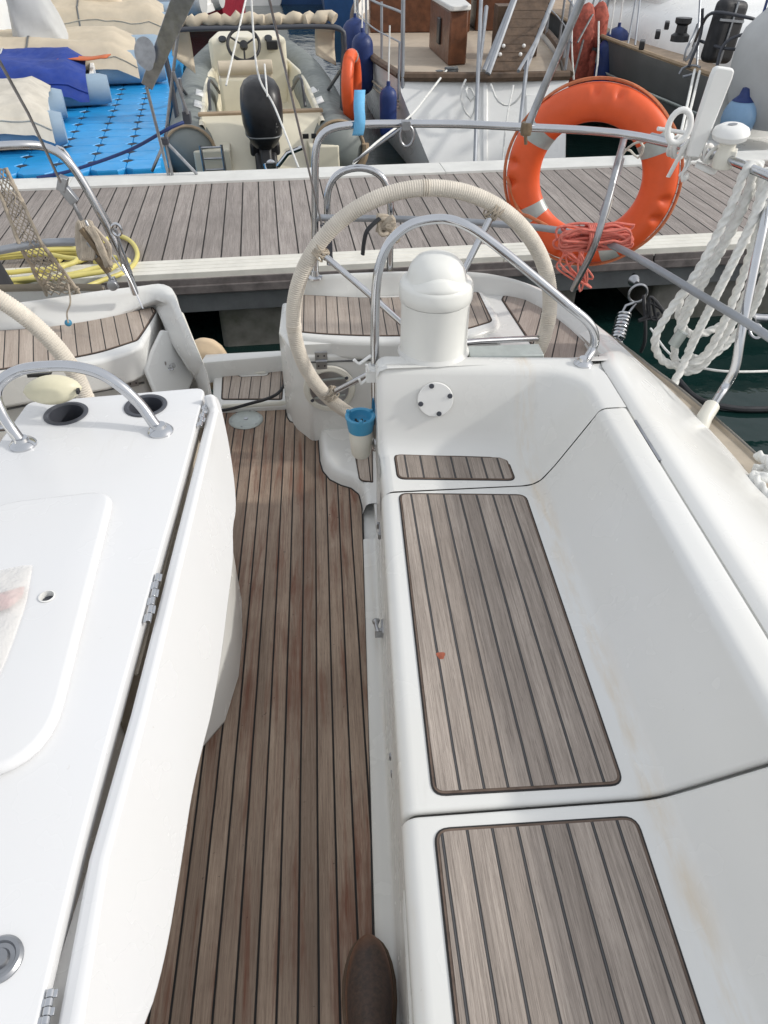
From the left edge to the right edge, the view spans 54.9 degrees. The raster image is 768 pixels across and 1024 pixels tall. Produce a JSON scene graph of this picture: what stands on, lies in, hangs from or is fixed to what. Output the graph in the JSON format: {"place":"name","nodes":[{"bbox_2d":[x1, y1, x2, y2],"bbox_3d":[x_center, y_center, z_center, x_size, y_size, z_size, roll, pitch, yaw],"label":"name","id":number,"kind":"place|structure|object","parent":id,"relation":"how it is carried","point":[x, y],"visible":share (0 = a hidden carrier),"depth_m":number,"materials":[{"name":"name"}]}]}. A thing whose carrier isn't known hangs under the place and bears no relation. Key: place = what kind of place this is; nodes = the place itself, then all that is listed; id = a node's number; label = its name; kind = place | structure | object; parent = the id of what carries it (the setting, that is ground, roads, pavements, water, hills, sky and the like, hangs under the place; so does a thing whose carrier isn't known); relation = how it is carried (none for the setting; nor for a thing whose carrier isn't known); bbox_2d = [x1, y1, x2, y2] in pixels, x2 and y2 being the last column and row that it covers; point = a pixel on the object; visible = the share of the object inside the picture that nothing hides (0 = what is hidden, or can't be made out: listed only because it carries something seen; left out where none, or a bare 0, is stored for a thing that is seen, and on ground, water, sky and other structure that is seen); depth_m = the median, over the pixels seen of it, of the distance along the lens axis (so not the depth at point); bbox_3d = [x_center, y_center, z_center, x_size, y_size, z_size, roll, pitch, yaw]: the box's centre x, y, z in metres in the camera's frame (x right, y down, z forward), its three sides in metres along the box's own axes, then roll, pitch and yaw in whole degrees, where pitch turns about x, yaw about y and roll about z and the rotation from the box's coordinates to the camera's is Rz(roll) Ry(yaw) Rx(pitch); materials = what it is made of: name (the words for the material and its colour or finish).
{"place":"outdoors","nodes":[
{"label":"outdoors","id":0,"kind":"place"},
{"bbox_2d":[341,48,361,120],"bbox_3d":[-0.336,-4.423,7.696,0.129,0.684,0.563,6,40,8],"label":"lifebuoy","id":1,"kind":"object","parent":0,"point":[351,78],"visible":0.75,"depth_m":7.50,"materials":[{"name":"orange plastic"}]},
{"bbox_2d":[183,4,767,454],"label":"water","id":2,"kind":"structure","parent":0,"point":[603,308],"depth_m":5.14,"materials":[{"name":"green liquid"}]},
{"bbox_2d":[0,0,11,29],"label":"white motor boat","id":3,"kind":"object","parent":2,"relation":"on","point":[5,22],"visible":0.01,"depth_m":9.87,"materials":[{"name":"paint"}]},
{"bbox_2d":[0,49,183,178],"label":"modular pontoon","id":4,"kind":"object","parent":2,"relation":"on","point":[122,121],"visible":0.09,"depth_m":7.24,"materials":[{"name":"blue plastic"}]},
{"bbox_2d":[0,76,67,150],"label":"inflatable boat","id":5,"kind":"object","parent":4,"relation":"on","point":[44,102],"visible":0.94,"depth_m":6.72,"materials":[{"name":"beige fabric"}]},
{"bbox_2d":[0,47,111,106],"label":"inflatable boat","id":6,"kind":"object","parent":4,"relation":"on","point":[72,80],"visible":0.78,"depth_m":8.08,"materials":[{"name":"fabric"}]},
{"bbox_2d":[67,54,110,60],"bbox_3d":[-3.422,-5.160,8.401,0.599,0.030,0.239,-6,40,-7],"label":"canvas strip","id":7,"kind":"object","parent":6,"relation":"on","point":[84,58],"visible":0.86,"depth_m":8.38,"materials":[{"name":"orange fabric"}]},
{"bbox_2d":[0,0,166,84],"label":"inflatable boat","id":8,"kind":"object","parent":4,"relation":"on","point":[37,23],"visible":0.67,"depth_m":8.91,"materials":[{"name":"white paint"}]},
{"bbox_2d":[51,0,168,34],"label":"inflatable boat","id":9,"kind":"object","parent":4,"relation":"on","point":[136,17],"visible":0.45,"depth_m":11.16,"materials":[{"name":"white paint"}]},
{"bbox_2d":[157,0,224,15],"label":"inflatable boat","id":10,"kind":"object","parent":4,"relation":"on","point":[202,6],"visible":0.12,"depth_m":14.29,"materials":[{"name":"grey fabric"}]},
{"bbox_2d":[201,0,245,24],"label":"boat","id":11,"kind":"object","parent":2,"relation":"on","point":[230,7],"visible":0.03,"depth_m":16.99,"materials":[{"name":"red paint"}]},
{"bbox_2d":[245,0,281,5],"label":"boat","id":12,"kind":"object","parent":2,"relation":"on","point":[265,3],"visible":0.08,"depth_m":20.29,"materials":[{"name":"white paint"}]},
{"bbox_2d":[164,10,368,172],"bbox_3d":[-1.597,-5.359,9.206,2.090,1.831,6.157,-6,40,-7],"label":"rigid inflatable","id":13,"kind":"object","parent":2,"relation":"on","point":[235,125],"visible":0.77,"depth_m":7.49,"materials":[{"name":"beige rubber"}]},
{"bbox_2d":[225,0,245,85],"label":"boat line","id":14,"kind":"object","parent":13,"relation":"attached to","point":[235,43],"visible":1,"depth_m":7.19,"materials":[{"name":"white fabric"}]},
{"bbox_2d":[264,64,267,96],"bbox_3d":[-1.068,-3.905,6.691,0.016,0.235,0.211,-5,40,-6],"label":"boat line","id":15,"kind":"object","parent":13,"relation":"attached to","point":[265,80],"visible":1,"depth_m":6.68,"materials":[{"name":"white fabric"}]},
{"bbox_2d":[250,0,299,167],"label":"boat line","id":16,"kind":"object","parent":13,"relation":"attached to","point":[278,116],"visible":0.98,"depth_m":6.66,"materials":[{"name":"white fabric"}]},
{"bbox_2d":[281,0,321,3],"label":"boat","id":17,"kind":"object","parent":2,"relation":"on","point":[301,1],"visible":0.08,"depth_m":20.53,"materials":[{"name":"blue paint"}]},
{"bbox_2d":[321,0,353,27],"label":"boat","id":18,"kind":"object","parent":2,"relation":"on","point":[341,9],"visible":0.18,"depth_m":16.57,"materials":[{"name":"blue paint"}]},
{"bbox_2d":[0,0,767,1023],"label":"sailing yacht","id":19,"kind":"object","parent":2,"relation":"on","point":[446,680],"visible":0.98,"depth_m":1.55,"materials":[{"name":"white plastic"}]},
{"bbox_2d":[0,262,13,284],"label":"bucket","id":20,"kind":"object","parent":19,"relation":"on","point":[5,278],"visible":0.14,"depth_m":3.01,"materials":[{"name":"black rubber"}]},
{"bbox_2d":[0,586,24,610],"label":"plastic bag","id":21,"kind":"object","parent":19,"relation":"on","point":[9,598],"visible":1,"depth_m":1.23,"materials":[{"name":"white plastic"}]},
{"bbox_2d":[0,167,80,296],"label":"rope net","id":22,"kind":"object","parent":19,"relation":"attached to","point":[45,286],"visible":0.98,"depth_m":2.51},
{"bbox_2d":[64,284,71,325],"bbox_3d":[-1.148,-0.743,2.678,0.032,0.132,0.100,2,40,3],"label":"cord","id":23,"kind":"object","parent":19,"relation":"hanging from","point":[67,322],"visible":1,"depth_m":2.67,"materials":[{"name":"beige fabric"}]},
{"bbox_2d":[75,219,112,267],"bbox_3d":[-0.991,-0.915,2.526,0.128,0.143,0.085,-3,40,-3],"label":"lashing","id":24,"kind":"object","parent":19,"relation":"attached to","point":[85,251],"visible":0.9,"depth_m":2.51,"materials":[{"name":"beige fabric"}]},
{"bbox_2d":[194,338,226,389],"bbox_3d":[-0.804,-0.669,3.343,0.210,0.240,0.210,-3,40,-3],"label":"fender","id":25,"kind":"object","parent":19,"relation":"hanging from","point":[206,346],"visible":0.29,"depth_m":3.26,"materials":[{"name":"beige plastic"}]},
{"bbox_2d":[222,382,283,411],"bbox_3d":[-0.515,-0.490,3.051,0.482,0.141,0.206,-32,49,-33],"label":"hose","id":26,"kind":"object","parent":19,"relation":"on","point":[279,391],"visible":0.54,"depth_m":2.99,"materials":[{"name":"black rubber"}]},
{"bbox_2d":[352,90,364,135],"bbox_3d":[-0.088,-1.387,2.572,0.051,0.134,0.055,-3,40,-3],"label":"blue strap","id":27,"kind":"object","parent":19,"relation":"hanging from","point":[359,112],"visible":1,"depth_m":2.56,"materials":[{"name":"blue fabric"}]},
{"bbox_2d":[345,407,375,435],"bbox_3d":[-0.070,-0.267,2.197,0.090,0.061,0.091,-3,40,-3],"label":"ashtray","id":28,"kind":"object","parent":19,"relation":"on","point":[360,421],"visible":1,"depth_m":2.19,"materials":[{"name":"blue plastic"}]},
{"bbox_2d":[342,934,396,1023],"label":"boot","id":29,"kind":"object","parent":19,"relation":"on","point":[369,991],"visible":1,"depth_m":1.40,"materials":[{"name":"leather"}]},
{"bbox_2d":[375,213,400,242],"bbox_3d":[0.016,-1.056,2.753,0.092,0.110,0.066,-15,42,-18],"label":"rope knot","id":30,"kind":"object","parent":19,"relation":"attached to","point":[386,225],"visible":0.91,"depth_m":2.72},
{"bbox_2d":[361,217,380,255],"bbox_3d":[-0.048,-1.022,2.741,0.079,0.132,0.027,-14,42,-16],"label":"black strap","id":31,"kind":"object","parent":30,"relation":"hanging from","point":[370,227],"visible":1,"depth_m":2.72,"materials":[{"name":"fabric"}]},
{"bbox_2d":[503,76,683,265],"bbox_3d":[0.773,-1.259,2.830,0.689,0.688,0.258,14,42,17],"label":"life ring","id":32,"kind":"object","parent":19,"relation":"hanging from","point":[621,106],"visible":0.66,"depth_m":2.78,"materials":[{"name":"orange plastic"}]},
{"bbox_2d":[552,222,634,291],"bbox_3d":[0.739,-0.951,2.813,0.294,0.375,0.353,-3,40,-3],"label":"cord hank","id":33,"kind":"object","parent":19,"relation":"hanging from","point":[584,234],"visible":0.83,"depth_m":2.61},
{"bbox_2d":[657,66,733,181],"bbox_3d":[0.929,-1.205,2.290,0.223,0.321,0.168,-12,41,-14],"label":"paddle","id":34,"kind":"object","parent":19,"relation":"attached to","point":[694,137],"visible":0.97,"depth_m":2.24,"materials":[{"name":"white plastic"}]},
{"bbox_2d":[650,160,767,384],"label":"rope coil","id":35,"kind":"object","parent":19,"relation":"hanging from","point":[707,264],"visible":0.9,"depth_m":2.39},
{"bbox_2d":[748,450,767,497],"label":"rope","id":36,"kind":"object","parent":19,"relation":"on","point":[758,475],"visible":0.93,"depth_m":1.95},
{"bbox_2d":[0,150,767,346],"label":"floating dock","id":37,"kind":"object","parent":2,"relation":"on","point":[230,246],"visible":0.27,"depth_m":5.15,"materials":[{"name":"grey wood"}]},
{"bbox_2d":[0,235,139,283],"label":"yellow hose","id":38,"kind":"object","parent":37,"relation":"on","point":[61,253],"visible":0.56,"depth_m":4.43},
{"bbox_2d":[134,0,197,175],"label":"davit","id":39,"kind":"object","parent":37,"relation":"on","point":[151,58],"visible":1,"depth_m":5.32,"materials":[{"name":"metal"}]},
{"bbox_2d":[36,121,183,177],"bbox_3d":[-2.167,-2.861,5.845,1.235,0.410,0.108,-1,40,-1],"label":"dark rope","id":40,"kind":"object","parent":39,"relation":"hanging from","point":[154,136],"visible":0.91,"depth_m":5.89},
{"bbox_2d":[611,275,647,344],"bbox_3d":[1.324,-0.950,4.048,0.164,0.394,1.246,12,41,14],"label":"mooring spring","id":41,"kind":"object","parent":37,"relation":"attached to","point":[621,325],"visible":0.9,"depth_m":4.38,"materials":[{"name":"metal"}]},
{"bbox_2d":[638,295,671,352],"bbox_3d":[1.607,-1.124,4.419,0.195,0.364,0.104,10,41,12],"label":"black rope","id":42,"kind":"object","parent":37,"relation":"attached to","point":[647,312],"visible":0.87,"depth_m":4.37,"materials":[{"name":"fabric"}]},
{"bbox_2d":[650,328,767,372],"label":"mooring line","id":43,"kind":"object","parent":37,"relation":"attached to","point":[718,370],"visible":0.58,"depth_m":3.51,"materials":[{"name":"white fabric"}]},
{"bbox_2d":[747,313,767,339],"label":"mooring chain","id":44,"kind":"object","parent":37,"relation":"attached to","point":[759,318],"visible":0.29,"depth_m":4.20,"materials":[{"name":"metal"}]},
{"bbox_2d":[350,0,573,163],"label":"wooden sailing boat","id":45,"kind":"object","parent":2,"relation":"on","point":[503,47],"visible":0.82,"depth_m":7.86,"materials":[{"name":"white paint"}]},
{"bbox_2d":[343,0,368,49],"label":"fender","id":46,"kind":"object","parent":45,"relation":"hanging from","point":[351,27],"visible":0.49,"depth_m":8.84,"materials":[{"name":"blue plastic"}]},
{"bbox_2d":[352,0,372,94],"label":"fender","id":47,"kind":"object","parent":45,"relation":"hanging from","point":[362,44],"visible":0.75,"depth_m":8.25,"materials":[{"name":"blue plastic"}]},
{"bbox_2d":[380,25,396,139],"bbox_3d":[0.043,-4.221,7.320,0.169,0.982,0.169,-30,48,-31],"label":"fender","id":48,"kind":"object","parent":45,"relation":"hanging from","point":[388,102],"visible":0.83,"depth_m":7.36,"materials":[{"name":"blue rubber"}]},
{"bbox_2d":[352,69,447,164],"bbox_3d":[0.189,-3.666,6.785,0.035,0.370,2.210,16,42,18],"label":"mooring line","id":49,"kind":"object","parent":45,"relation":"attached to","point":[408,117],"visible":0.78,"depth_m":6.89,"materials":[{"name":"white fabric"}]},
{"bbox_2d":[460,79,474,118],"bbox_3d":[0.809,-4.096,7.340,0.122,0.316,0.239,-16,42,-19],"label":"hanging rope","id":50,"kind":"object","parent":45,"relation":"hanging from","point":[470,100],"visible":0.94,"depth_m":7.31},
{"bbox_2d":[490,83,521,105],"bbox_3d":[1.224,-4.138,7.303,0.357,0.225,0.126,-3,40,-3],"label":"hanging rope","id":51,"kind":"object","parent":45,"relation":"hanging from","point":[500,102],"visible":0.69,"depth_m":7.29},
{"bbox_2d":[502,85,513,159],"bbox_3d":[1.192,-3.751,7.174,0.033,0.620,0.432,9,41,10],"label":"thin rope","id":52,"kind":"object","parent":45,"relation":"hanging from","point":[506,121],"visible":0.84,"depth_m":7.14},
{"bbox_2d":[571,0,574,79],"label":"thin rope","id":53,"kind":"object","parent":45,"relation":"hanging from","point":[572,50],"visible":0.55,"depth_m":8.36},
{"bbox_2d":[595,21,599,75],"bbox_3d":[2.439,-5.279,8.435,0.031,0.510,0.317,1,40,1],"label":"thin rope","id":54,"kind":"object","parent":45,"relation":"hanging from","point":[598,49],"visible":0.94,"depth_m":8.43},
{"bbox_2d":[545,0,767,150],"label":"grey yacht","id":55,"kind":"object","parent":2,"relation":"on","point":[664,50],"visible":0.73,"depth_m":8.04,"materials":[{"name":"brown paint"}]},
{"bbox_2d":[572,0,594,78],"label":"stay wire","id":56,"kind":"object","parent":55,"relation":"attached to","point":[579,54],"visible":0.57,"depth_m":8.85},
{"bbox_2d":[566,1,608,86],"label":"red bundle","id":57,"kind":"object","parent":55,"relation":"on","point":[586,64],"visible":0.68,"depth_m":8.93,"materials":[{"name":"fabric"}]},
{"bbox_2d":[576,0,600,43],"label":"stay wire","id":58,"kind":"object","parent":57,"relation":"attached to","point":[583,31],"visible":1,"depth_m":8.73,"materials":[{"name":"silver metal"}]},
{"bbox_2d":[595,0,609,62],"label":"stay wire","id":59,"kind":"object","parent":55,"relation":"attached to","point":[600,38],"visible":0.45,"depth_m":8.94,"materials":[{"name":"silver metal"}]},
{"bbox_2d":[592,0,614,81],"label":"fender","id":60,"kind":"object","parent":55,"relation":"hanging from","point":[603,66],"visible":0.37,"depth_m":8.90,"materials":[{"name":"plastic"}]},
{"bbox_2d":[606,0,628,40],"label":"fender","id":61,"kind":"object","parent":55,"relation":"hanging from","point":[619,32],"visible":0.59,"depth_m":9.09,"materials":[{"name":"blue plastic"}]},
{"bbox_2d":[680,68,695,129],"bbox_3d":[2.674,-3.632,6.493,0.025,0.232,1.536,13,41,15],"label":"mooring line","id":62,"kind":"object","parent":55,"relation":"attached to","point":[688,99],"visible":0.83,"depth_m":6.53,"materials":[{"name":"white fabric"}]},
{"bbox_2d":[684,70,700,130],"bbox_3d":[2.714,-3.623,6.505,0.025,0.236,1.546,14,42,16],"label":"mooring line","id":63,"kind":"object","parent":55,"relation":"attached to","point":[694,93],"visible":0.72,"depth_m":6.63,"materials":[{"name":"white fabric"}]},
{"bbox_2d":[720,0,767,130],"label":"round fender","id":64,"kind":"object","parent":55,"relation":"hanging from","point":[741,107],"visible":0.67,"depth_m":6.82,"materials":[{"name":"blue plastic"}]},
{"bbox_2d":[728,7,767,130],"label":"canvas cover","id":65,"kind":"object","parent":55,"relation":"on","point":[749,64],"visible":0.73,"depth_m":6.70,"materials":[{"name":"white fabric"}]},
{"bbox_2d":[678,378,767,411],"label":"hose","id":66,"kind":"object","parent":2,"relation":"on","point":[698,398],"visible":0.69,"depth_m":4.28,"materials":[{"name":"black rubber"}]}
]}

